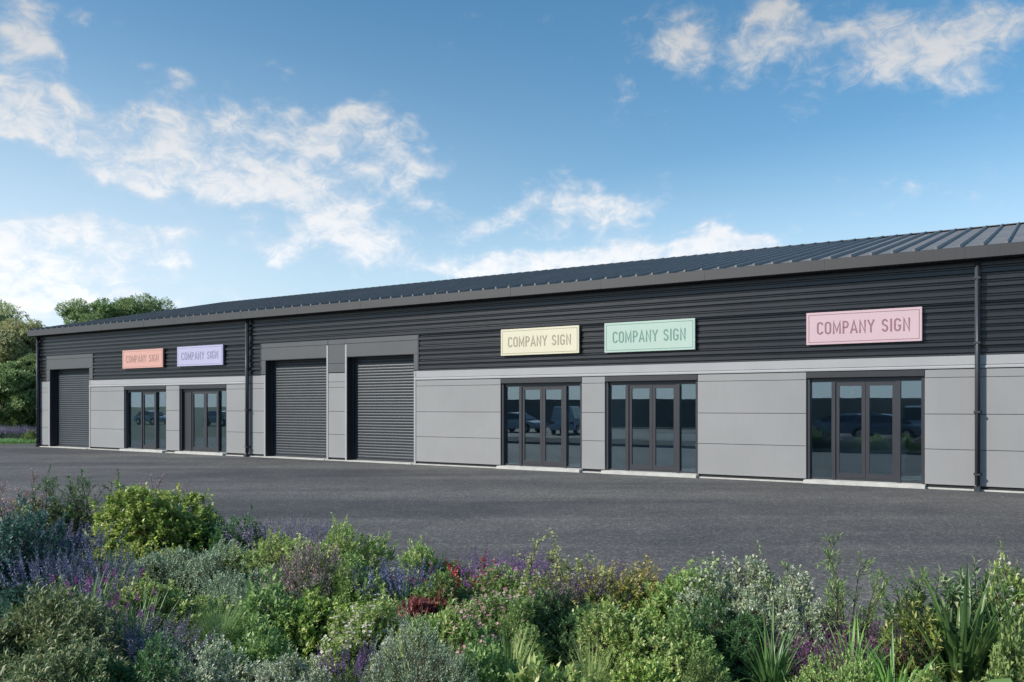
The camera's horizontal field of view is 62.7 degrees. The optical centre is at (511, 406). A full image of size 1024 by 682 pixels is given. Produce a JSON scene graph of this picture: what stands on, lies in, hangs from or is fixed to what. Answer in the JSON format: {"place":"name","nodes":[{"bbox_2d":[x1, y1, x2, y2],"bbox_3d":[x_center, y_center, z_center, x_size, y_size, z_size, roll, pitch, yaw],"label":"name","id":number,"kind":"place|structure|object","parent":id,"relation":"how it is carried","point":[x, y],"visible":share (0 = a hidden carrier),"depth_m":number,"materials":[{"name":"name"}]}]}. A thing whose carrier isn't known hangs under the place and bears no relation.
{"place":"outdoors","nodes":[
{"label":"outdoors","id":0,"kind":"place"},
{"bbox_2d":[0,443,35,444],"bbox_3d":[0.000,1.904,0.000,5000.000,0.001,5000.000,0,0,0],"label":"ground","id":1,"kind":"structure","parent":0,"point":[14,443],"depth_m":43.03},
{"bbox_2d":[0,360,35,438],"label":"tree","id":2,"kind":"object","parent":1,"relation":"on","point":[14,383],"visible":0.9,"depth_m":46.68,"materials":[{"name":"green plant"}]},
{"bbox_2d":[1,353,35,428],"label":"tree","id":3,"kind":"object","parent":1,"relation":"on","point":[28,361],"visible":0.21,"depth_m":47.60,"materials":[{"name":"green plant"}]},
{"bbox_2d":[0,317,47,363],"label":"tree","id":4,"kind":"object","parent":1,"relation":"on","point":[16,341],"visible":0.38,"depth_m":49.31,"materials":[{"name":"green plant"}]},
{"bbox_2d":[54,297,119,323],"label":"tree","id":5,"kind":"object","parent":1,"relation":"on","point":[103,309],"visible":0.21,"depth_m":65.10,"materials":[{"name":"green plant"}]},
{"bbox_2d":[110,292,176,316],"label":"tree","id":6,"kind":"object","parent":1,"relation":"on","point":[125,306],"visible":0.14,"depth_m":67.17,"materials":[{"name":"green plant"}]},
{"bbox_2d":[27,222,1023,492],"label":"industrial building","id":7,"kind":"structure","parent":1,"relation":"on","point":[753,386],"depth_m":25.24,"materials":[{"name":"metal"}]},
{"bbox_2d":[122,348,163,368],"bbox_3d":[-15.501,-1.998,35.271,2.774,0.775,0.073,0,0,32],"label":"company sign","id":8,"kind":"object","parent":7,"relation":"attached to","point":[148,358],"visible":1,"depth_m":35.19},
{"bbox_2d":[119,386,166,452],"bbox_3d":[-15.411,0.549,35.396,2.947,2.801,0.560,0,0,32],"label":"entrance door","id":9,"kind":"structure","parent":7,"relation":"in","point":[145,390],"depth_m":35.55,"materials":[{"name":"black metal"}]},
{"bbox_2d":[177,344,223,366],"bbox_3d":[-12.359,-2.005,33.284,2.797,0.790,0.072,0,0,32],"label":"company sign","id":10,"kind":"object","parent":7,"relation":"attached to","point":[204,355],"visible":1,"depth_m":33.22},
{"bbox_2d":[175,384,227,455],"bbox_3d":[-12.244,0.549,33.393,2.935,2.801,0.560,0,0,32],"label":"entrance door","id":11,"kind":"structure","parent":7,"relation":"in","point":[187,394],"depth_m":33.69,"materials":[{"name":"black metal"}]},
{"bbox_2d":[496,377,582,472],"bbox_3d":[0.876,0.549,25.098,2.854,2.801,0.560,0,0,32],"label":"entrance door","id":12,"kind":"structure","parent":7,"relation":"in","point":[562,383],"depth_m":25.11,"materials":[{"name":"black glass"}]},
{"bbox_2d":[501,325,579,355],"bbox_3d":[0.811,-1.940,24.958,2.689,0.800,0.074,0,0,32],"label":"company sign","id":13,"kind":"object","parent":7,"relation":"attached to","point":[547,340],"visible":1,"depth_m":24.89,"materials":[{"name":"plastic"}]},
{"bbox_2d":[604,318,695,352],"bbox_3d":[3.759,-1.933,23.094,2.667,0.835,0.072,0,0,32],"label":"company sign","id":14,"kind":"object","parent":7,"relation":"attached to","point":[660,335],"visible":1,"depth_m":23.03,"materials":[{"name":"plastic"}]},
{"bbox_2d":[601,374,698,477],"bbox_3d":[3.843,0.549,23.222,2.795,2.801,0.560,0,0,32],"label":"entrance door","id":15,"kind":"structure","parent":7,"relation":"in","point":[652,382],"depth_m":23.25,"materials":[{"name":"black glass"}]},
{"bbox_2d":[806,307,921,344],"bbox_3d":[8.409,-1.911,20.154,2.595,0.793,0.073,0,0,32],"label":"company sign","id":16,"kind":"object","parent":7,"relation":"attached to","point":[872,326],"visible":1,"depth_m":20.10,"materials":[{"name":"plastic"}]},
{"bbox_2d":[803,370,925,488],"bbox_3d":[8.498,0.549,20.279,2.721,2.801,0.560,0,0,32],"label":"entrance door","id":17,"kind":"structure","parent":7,"relation":"in","point":[865,379],"depth_m":20.27,"materials":[{"name":"black glass"}]},
{"bbox_2d":[0,444,1023,633],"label":"asphalt yard","id":18,"kind":"structure","parent":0,"point":[450,512],"depth_m":15.18,"materials":[{"name":"asphalt"}]},
{"bbox_2d":[0,549,921,681],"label":"planting bed","id":19,"kind":"object","parent":18,"relation":"on","point":[1,618],"depth_m":6.84,"materials":[{"name":"green plant"}]},
{"bbox_2d":[0,468,62,527],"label":"twiggy shrub","id":20,"kind":"object","parent":19,"relation":"on","point":[10,499],"visible":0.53,"depth_m":10.13,"materials":[{"name":"green plant"}]},
{"bbox_2d":[0,494,82,613],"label":"blue green shrub","id":21,"kind":"object","parent":19,"relation":"on","point":[19,530],"visible":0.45,"depth_m":7.93,"materials":[{"name":"green plant"}]},
{"bbox_2d":[0,544,92,626],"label":"salvia","id":22,"kind":"object","parent":19,"relation":"on","point":[20,585],"visible":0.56,"depth_m":7.35,"materials":[{"name":"blue plant"}]},
{"bbox_2d":[13,464,105,549],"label":"twiggy shrub","id":23,"kind":"object","parent":19,"relation":"on","point":[46,485],"visible":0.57,"depth_m":10.21,"materials":[{"name":"green plant"}]},
{"bbox_2d":[1,519,129,587],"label":"salvia","id":24,"kind":"object","parent":19,"relation":"on","point":[100,541],"visible":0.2,"depth_m":8.60,"materials":[{"name":"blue plant"}]},
{"bbox_2d":[0,630,131,681],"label":"shrub","id":25,"kind":"object","parent":19,"relation":"on","point":[76,658],"visible":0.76,"depth_m":4.64,"materials":[{"name":"green plant"}]},
{"bbox_2d":[0,574,141,681],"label":"bronze shrub","id":26,"kind":"object","parent":19,"relation":"on","point":[15,645],"visible":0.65,"depth_m":5.31,"materials":[{"name":"green plant"}]},
{"bbox_2d":[27,469,124,558],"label":"twiggy shrub","id":27,"kind":"object","parent":19,"relation":"on","point":[76,516],"visible":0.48,"depth_m":10.16,"materials":[{"name":"green plant"}]},
{"bbox_2d":[26,549,137,618],"bbox_3d":[-3.708,1.563,7.287,0.886,0.626,0.927,0,0,-22],"label":"salvia","id":28,"kind":"object","parent":19,"relation":"on","point":[42,584],"visible":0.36,"depth_m":7.27,"materials":[{"name":"purple plant"}]},
{"bbox_2d":[21,562,144,650],"bbox_3d":[-3.303,1.530,6.418,0.906,0.639,1.086,0,0,-8],"label":"iris","id":29,"kind":"object","parent":19,"relation":"on","point":[112,575],"visible":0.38,"depth_m":6.48,"materials":[{"name":"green plant"}]},
{"bbox_2d":[45,557,140,636],"bbox_3d":[-3.223,1.537,6.574,0.651,0.655,0.644,0,0,10],"label":"veronica","id":30,"kind":"object","parent":19,"relation":"on","point":[99,588],"visible":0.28,"depth_m":6.60,"materials":[{"name":"purple plant"}]},
{"bbox_2d":[64,538,146,611],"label":"blue flowering clump","id":31,"kind":"object","parent":19,"relation":"on","point":[88,556],"visible":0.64,"depth_m":7.37,"materials":[{"name":"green plant"}]},
{"bbox_2d":[39,599,189,665],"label":"lavender","id":32,"kind":"object","parent":19,"relation":"on","point":[150,623],"visible":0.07,"depth_m":5.89,"materials":[{"name":"purple plant"}]},
{"bbox_2d":[72,614,183,681],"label":"shrub","id":33,"kind":"object","parent":19,"relation":"on","point":[145,667],"visible":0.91,"depth_m":4.76,"materials":[{"name":"green plant"}]},
{"bbox_2d":[75,586,192,652],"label":"iris","id":34,"kind":"object","parent":19,"relation":"on","point":[129,615],"visible":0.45,"depth_m":6.08,"materials":[{"name":"green plant"}]},
{"bbox_2d":[99,539,188,596],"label":"yellow green shrub","id":35,"kind":"object","parent":19,"relation":"on","point":[141,551],"visible":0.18,"depth_m":8.26,"materials":[{"name":"green plant"}]},
{"bbox_2d":[80,610,229,680],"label":"lavender","id":36,"kind":"object","parent":19,"relation":"on","point":[140,641],"visible":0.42,"depth_m":5.60,"materials":[{"name":"purple plant"}]},
{"bbox_2d":[83,479,227,567],"bbox_3d":[-3.992,1.342,9.641,1.622,1.114,1.645,0,0,21],"label":"yellow green bush","id":37,"kind":"object","parent":19,"relation":"on","point":[180,523],"visible":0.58,"depth_m":9.37,"materials":[{"name":"green plant"}]},
{"bbox_2d":[103,572,234,644],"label":"shrub","id":38,"kind":"object","parent":19,"relation":"on","point":[171,593],"visible":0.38,"depth_m":6.54,"materials":[{"name":"green plant"}]},
{"bbox_2d":[116,536,268,604],"bbox_3d":[-3.058,1.559,8.108,1.347,0.630,1.455,0,0,35],"label":"grey sage shrub","id":39,"kind":"object","parent":19,"relation":"on","point":[200,566],"visible":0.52,"depth_m":7.89,"materials":[{"name":"green plant"}]},
{"bbox_2d":[163,631,272,681],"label":"silver shrub","id":40,"kind":"object","parent":19,"relation":"on","point":[207,670],"visible":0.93,"depth_m":4.92,"materials":[{"name":"green plant"}]},
{"bbox_2d":[163,584,277,664],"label":"grass tuft","id":41,"kind":"object","parent":19,"relation":"on","point":[210,627],"visible":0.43,"depth_m":5.86,"materials":[{"name":"plant"}]},
{"bbox_2d":[185,505,265,564],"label":"shrub","id":42,"kind":"object","parent":19,"relation":"on","point":[218,534],"visible":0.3,"depth_m":9.43,"materials":[{"name":"green plant"}]},
{"bbox_2d":[193,564,286,624],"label":"grey sage shrub","id":43,"kind":"object","parent":19,"relation":"on","point":[230,589],"visible":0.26,"depth_m":7.08,"materials":[{"name":"green plant"}]},
{"bbox_2d":[210,525,321,593],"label":"yellow green shrub","id":44,"kind":"object","parent":19,"relation":"on","point":[263,557],"visible":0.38,"depth_m":8.20,"materials":[{"name":"green plant"}]},
{"bbox_2d":[223,613,311,681],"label":"shrub","id":45,"kind":"object","parent":19,"relation":"on","point":[269,649],"visible":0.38,"depth_m":5.18,"materials":[{"name":"green plant"}]},
{"bbox_2d":[224,563,319,665],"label":"shrub","id":46,"kind":"object","parent":19,"relation":"on","point":[254,603],"visible":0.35,"depth_m":6.12,"materials":[{"name":"green plant"}]},
{"bbox_2d":[220,510,330,557],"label":"lavender","id":47,"kind":"object","parent":19,"relation":"on","point":[263,532],"visible":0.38,"depth_m":9.30,"materials":[{"name":"purple plant"}]},
{"bbox_2d":[250,640,341,681],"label":"silver shrub","id":48,"kind":"object","parent":19,"relation":"on","point":[268,671],"visible":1,"depth_m":4.78,"materials":[{"name":"green plant"}]},
{"bbox_2d":[253,525,349,619],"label":"mauve shrub","id":49,"kind":"object","parent":19,"relation":"on","point":[289,576],"visible":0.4,"depth_m":7.25,"materials":[{"name":"grey plant"}]},
{"bbox_2d":[266,513,355,553],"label":"lavender","id":50,"kind":"object","parent":19,"relation":"on","point":[317,539],"visible":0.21,"depth_m":9.20,"materials":[{"name":"purple plant"}]},
{"bbox_2d":[270,587,367,666],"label":"yellow green shrub","id":51,"kind":"object","parent":19,"relation":"on","point":[324,608],"visible":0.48,"depth_m":6.11,"materials":[{"name":"green plant"}]},
{"bbox_2d":[281,512,397,592],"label":"yellow green shrub","id":52,"kind":"object","parent":19,"relation":"on","point":[343,544],"visible":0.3,"depth_m":8.19,"materials":[{"name":"green plant"}]},
{"bbox_2d":[297,549,398,609],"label":"shrub","id":53,"kind":"object","parent":19,"relation":"on","point":[346,591],"visible":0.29,"depth_m":7.08,"materials":[{"name":"green plant"}]},
{"bbox_2d":[316,633,383,681],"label":"salvia","id":54,"kind":"object","parent":19,"relation":"on","point":[346,678],"visible":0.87,"depth_m":5.09,"materials":[{"name":"purple plant"}]},
{"bbox_2d":[306,583,410,681],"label":"white flowering shrub","id":55,"kind":"object","parent":19,"relation":"on","point":[372,619],"visible":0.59,"depth_m":5.76,"materials":[{"name":"green plant"}]},
{"bbox_2d":[351,561,439,614],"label":"blue flowering clump","id":56,"kind":"object","parent":19,"relation":"on","point":[396,576],"visible":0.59,"depth_m":6.85,"materials":[{"name":"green plant"}]},
{"bbox_2d":[350,554,456,604],"bbox_3d":[-0.937,1.573,7.151,0.830,0.605,0.869,0,0,-40],"label":"salvia","id":57,"kind":"object","parent":19,"relation":"on","point":[399,593],"visible":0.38,"depth_m":7.07,"materials":[{"name":"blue plant"}]},
{"bbox_2d":[396,595,438,620],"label":"wine red plant","id":58,"kind":"object","parent":19,"relation":"on","point":[416,605],"visible":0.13,"depth_m":6.50,"materials":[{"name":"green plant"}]},
{"bbox_2d":[359,601,488,681],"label":"rosemary","id":59,"kind":"object","parent":19,"relation":"on","point":[429,666],"visible":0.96,"depth_m":4.92,"materials":[{"name":"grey plant"}]},
{"bbox_2d":[377,599,482,681],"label":"shrub","id":60,"kind":"object","parent":19,"relation":"on","point":[444,616],"visible":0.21,"depth_m":5.66,"materials":[{"name":"green plant"}]},
{"bbox_2d":[397,535,479,599],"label":"shrub","id":61,"kind":"object","parent":19,"relation":"on","point":[424,552],"visible":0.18,"depth_m":7.49,"materials":[{"name":"green plant"}]},
{"bbox_2d":[391,567,486,617],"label":"shrub","id":62,"kind":"object","parent":19,"relation":"on","point":[447,585],"visible":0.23,"depth_m":6.72,"materials":[{"name":"green plant"}]},
{"bbox_2d":[432,598,510,679],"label":"pink flowering shrub","id":63,"kind":"object","parent":19,"relation":"on","point":[460,626],"visible":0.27,"depth_m":5.61,"materials":[{"name":"green plant"}]},
{"bbox_2d":[446,624,525,681],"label":"shrub","id":64,"kind":"object","parent":19,"relation":"on","point":[490,666],"visible":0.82,"depth_m":4.98,"materials":[{"name":"green plant"}]},
{"bbox_2d":[0,518,973,681],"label":"ground cover","id":65,"kind":"object","parent":19,"relation":"on","point":[560,665],"depth_m":5.80,"materials":[{"name":"green plant"}]},
{"bbox_2d":[458,559,527,617],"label":"pink flowering shrub","id":66,"kind":"object","parent":19,"relation":"on","point":[501,586],"visible":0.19,"depth_m":6.88,"materials":[{"name":"green plant"}]},
{"bbox_2d":[460,591,543,636],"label":"pink flowering shrub","id":67,"kind":"object","parent":19,"relation":"on","point":[486,614],"visible":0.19,"depth_m":6.16,"materials":[{"name":"green plant"}]},
{"bbox_2d":[457,542,551,596],"bbox_3d":[-0.110,1.532,7.299,0.864,0.664,0.772,0,0,-44],"label":"salvia","id":68,"kind":"object","parent":19,"relation":"on","point":[487,561],"visible":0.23,"depth_m":7.28,"materials":[{"name":"purple plant"}]},
{"bbox_2d":[470,621,555,680],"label":"grass tuft","id":69,"kind":"object","parent":19,"relation":"on","point":[509,651],"visible":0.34,"depth_m":5.26,"materials":[{"name":"green plant"}]},
{"bbox_2d":[480,593,569,681],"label":"shrub","id":70,"kind":"object","parent":19,"relation":"on","point":[515,609],"visible":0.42,"depth_m":5.79,"materials":[{"name":"green plant"}]},
{"bbox_2d":[508,528,575,598],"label":"sprig","id":71,"kind":"object","parent":19,"relation":"on","point":[554,553],"visible":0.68,"depth_m":6.45,"materials":[{"name":"green plant"}]},
{"bbox_2d":[505,651,597,681],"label":"pale leaved plant","id":72,"kind":"object","parent":19,"relation":"on","point":[551,674],"visible":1,"depth_m":4.89,"materials":[{"name":"green plant"}]},
{"bbox_2d":[521,568,598,639],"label":"mauve shrub","id":73,"kind":"object","parent":19,"relation":"on","point":[565,592],"visible":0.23,"depth_m":6.33,"materials":[{"name":"purple plant"}]},
{"bbox_2d":[519,575,618,670],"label":"shrub","id":74,"kind":"object","parent":19,"relation":"on","point":[563,620],"visible":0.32,"depth_m":5.95,"materials":[{"name":"green plant"}]},
{"bbox_2d":[534,551,614,601],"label":"airy shrub","id":75,"kind":"object","parent":19,"relation":"on","point":[580,562],"visible":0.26,"depth_m":7.27,"materials":[{"name":"green plant"}]},
{"bbox_2d":[560,633,629,681],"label":"grass tuft","id":76,"kind":"object","parent":19,"relation":"on","point":[598,676],"visible":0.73,"depth_m":5.08,"materials":[{"name":"green plant"}]},
{"bbox_2d":[551,560,647,650],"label":"olive shrub","id":77,"kind":"object","parent":19,"relation":"on","point":[625,581],"visible":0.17,"depth_m":6.65,"materials":[{"name":"green plant"}]},
{"bbox_2d":[567,554,649,605],"bbox_3d":[0.749,1.542,6.790,0.617,0.642,0.691,0,0,-20],"label":"salvia","id":78,"kind":"object","parent":19,"relation":"on","point":[590,577],"visible":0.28,"depth_m":6.72,"materials":[{"name":"purple plant"}]},
{"bbox_2d":[563,555,669,607],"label":"airy shrub","id":79,"kind":"object","parent":19,"relation":"on","point":[652,584],"visible":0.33,"depth_m":6.84,"materials":[{"name":"green plant"}]},
{"bbox_2d":[570,592,693,681],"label":"shrub","id":80,"kind":"object","parent":19,"relation":"on","point":[630,626],"visible":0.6,"depth_m":5.55,"materials":[{"name":"green plant"}]},
{"bbox_2d":[609,652,680,681],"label":"yellow green shrub","id":81,"kind":"object","parent":19,"relation":"on","point":[652,671],"visible":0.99,"depth_m":4.87,"materials":[{"name":"green plant"}]},
{"bbox_2d":[582,558,738,648],"bbox_3d":[1.105,1.540,6.536,1.093,0.707,1.319,0,0,-43],"label":"shrub","id":82,"kind":"object","parent":19,"relation":"on","point":[664,596],"visible":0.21,"depth_m":6.45,"materials":[{"name":"green plant"}]},
{"bbox_2d":[629,602,737,681],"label":"shrub","id":83,"kind":"object","parent":19,"relation":"on","point":[695,641],"visible":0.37,"depth_m":5.47,"materials":[{"name":"green plant"}]},
{"bbox_2d":[640,576,769,659],"bbox_3d":[1.427,1.573,6.240,0.906,0.596,1.014,0,0,-16],"label":"shrub","id":84,"kind":"object","parent":19,"relation":"on","point":[693,584],"visible":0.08,"depth_m":6.21,"materials":[{"name":"green plant"}]},
{"bbox_2d":[678,649,734,681],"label":"shrub","id":85,"kind":"object","parent":19,"relation":"on","point":[704,675],"visible":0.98,"depth_m":4.83,"materials":[{"name":"green plant"}]},
{"bbox_2d":[668,569,767,657],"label":"silver shrub","id":86,"kind":"object","parent":19,"relation":"on","point":[720,591],"visible":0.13,"depth_m":6.13,"materials":[{"name":"green plant"}]},
{"bbox_2d":[687,581,777,681],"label":"shrub","id":87,"kind":"object","parent":19,"relation":"on","point":[737,631],"visible":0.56,"depth_m":5.72,"materials":[{"name":"green plant"}]},
{"bbox_2d":[679,540,839,650],"bbox_3d":[1.926,1.451,6.438,1.290,0.857,1.216,0,0,-44],"label":"silver shrub","id":88,"kind":"object","parent":19,"relation":"on","point":[756,570],"visible":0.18,"depth_m":6.37,"materials":[{"name":"green plant"}]},
{"bbox_2d":[713,607,836,681],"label":"strap leaved plant","id":89,"kind":"object","parent":19,"relation":"on","point":[772,670],"visible":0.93,"depth_m":5.33,"materials":[{"name":"green plant"}]},
{"bbox_2d":[728,571,843,681],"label":"silver shrub","id":90,"kind":"object","parent":19,"relation":"on","point":[785,598],"visible":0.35,"depth_m":5.83,"materials":[{"name":"green plant"}]},
{"bbox_2d":[759,616,873,681],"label":"heather","id":91,"kind":"object","parent":19,"relation":"on","point":[806,645],"visible":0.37,"depth_m":5.55,"materials":[{"name":"purple plant"}]},
{"bbox_2d":[786,631,888,681],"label":"heather","id":92,"kind":"object","parent":19,"relation":"on","point":[823,658],"visible":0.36,"depth_m":5.33,"materials":[{"name":"green plant"}]},
{"bbox_2d":[784,637,896,681],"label":"shrub","id":93,"kind":"object","parent":19,"relation":"on","point":[845,674],"visible":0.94,"depth_m":5.02,"materials":[{"name":"green plant"}]},
{"bbox_2d":[747,530,938,657],"bbox_3d":[2.290,1.364,5.932,0.871,0.981,1.309,0,0,-42],"label":"willowy shrub","id":94,"kind":"object","parent":19,"relation":"on","point":[838,596],"visible":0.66,"depth_m":5.76,"materials":[{"name":"green plant"}]},
{"bbox_2d":[790,612,905,681],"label":"strap leaved plant","id":95,"kind":"object","parent":19,"relation":"on","point":[851,644],"visible":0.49,"depth_m":5.39,"materials":[{"name":"green plant"}]},
{"bbox_2d":[822,608,906,672],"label":"heather","id":96,"kind":"object","parent":19,"relation":"on","point":[873,646],"visible":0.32,"depth_m":5.73,"materials":[{"name":"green plant"}]},
{"bbox_2d":[844,623,946,681],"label":"strap leaved plant","id":97,"kind":"object","parent":19,"relation":"on","point":[888,676],"visible":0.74,"depth_m":5.04,"materials":[{"name":"green plant"}]},
{"bbox_2d":[853,564,968,677],"bbox_3d":[2.872,1.511,5.873,0.824,0.868,0.821,0,0,-8],"label":"broad leaved shrub","id":98,"kind":"object","parent":19,"relation":"on","point":[889,610],"visible":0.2,"depth_m":5.85,"materials":[{"name":"green plant"}]},
{"bbox_2d":[878,588,962,681],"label":"broad leaved shrub","id":99,"kind":"object","parent":19,"relation":"on","point":[929,620],"visible":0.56,"depth_m":5.49,"materials":[{"name":"green plant"}]},
{"bbox_2d":[864,550,1023,681],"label":"strap leaved plant","id":100,"kind":"object","parent":19,"relation":"on","point":[973,653],"visible":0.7,"depth_m":5.40,"materials":[{"name":"green plant"}]},
{"bbox_2d":[902,555,1023,657],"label":"broad leaved shrub","id":101,"kind":"object","parent":19,"relation":"on","point":[981,585],"visible":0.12,"depth_m":5.86,"materials":[{"name":"green plant"}]},
{"bbox_2d":[910,561,1023,681],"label":"strap leaved plant","id":102,"kind":"object","parent":19,"relation":"on","point":[994,611],"visible":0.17,"depth_m":5.51,"materials":[{"name":"green plant"}]},
{"bbox_2d":[970,605,1023,681],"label":"shrub","id":103,"kind":"object","parent":19,"relation":"on","point":[1000,662],"visible":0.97,"depth_m":4.97,"materials":[{"name":"green plant"}]},
{"bbox_2d":[972,541,1023,634],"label":"white flowering shrub","id":104,"kind":"object","parent":19,"relation":"on","point":[1013,581],"visible":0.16,"depth_m":5.82,"materials":[{"name":"green plant"}]},
{"bbox_2d":[0,0,1023,326],"label":"sky","id":105,"kind":"structure","parent":0,"point":[189,153],"materials":[{"name":"blue"}]},
{"bbox_2d":[656,431,695,466],"bbox_3d":[5.336,1.315,25.946,2.060,1.050,0.800,0,0,32],"label":"reception desk","id":106,"kind":"object","parent":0,"point":[664,448],"visible":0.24,"depth_m":25.81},
{"bbox_2d":[840,433,908,472],"bbox_3d":[10.303,1.315,23.989,1.860,1.050,0.800,0,0,32],"label":"reception desk","id":107,"kind":"object","parent":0,"point":[880,452],"visible":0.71,"depth_m":23.67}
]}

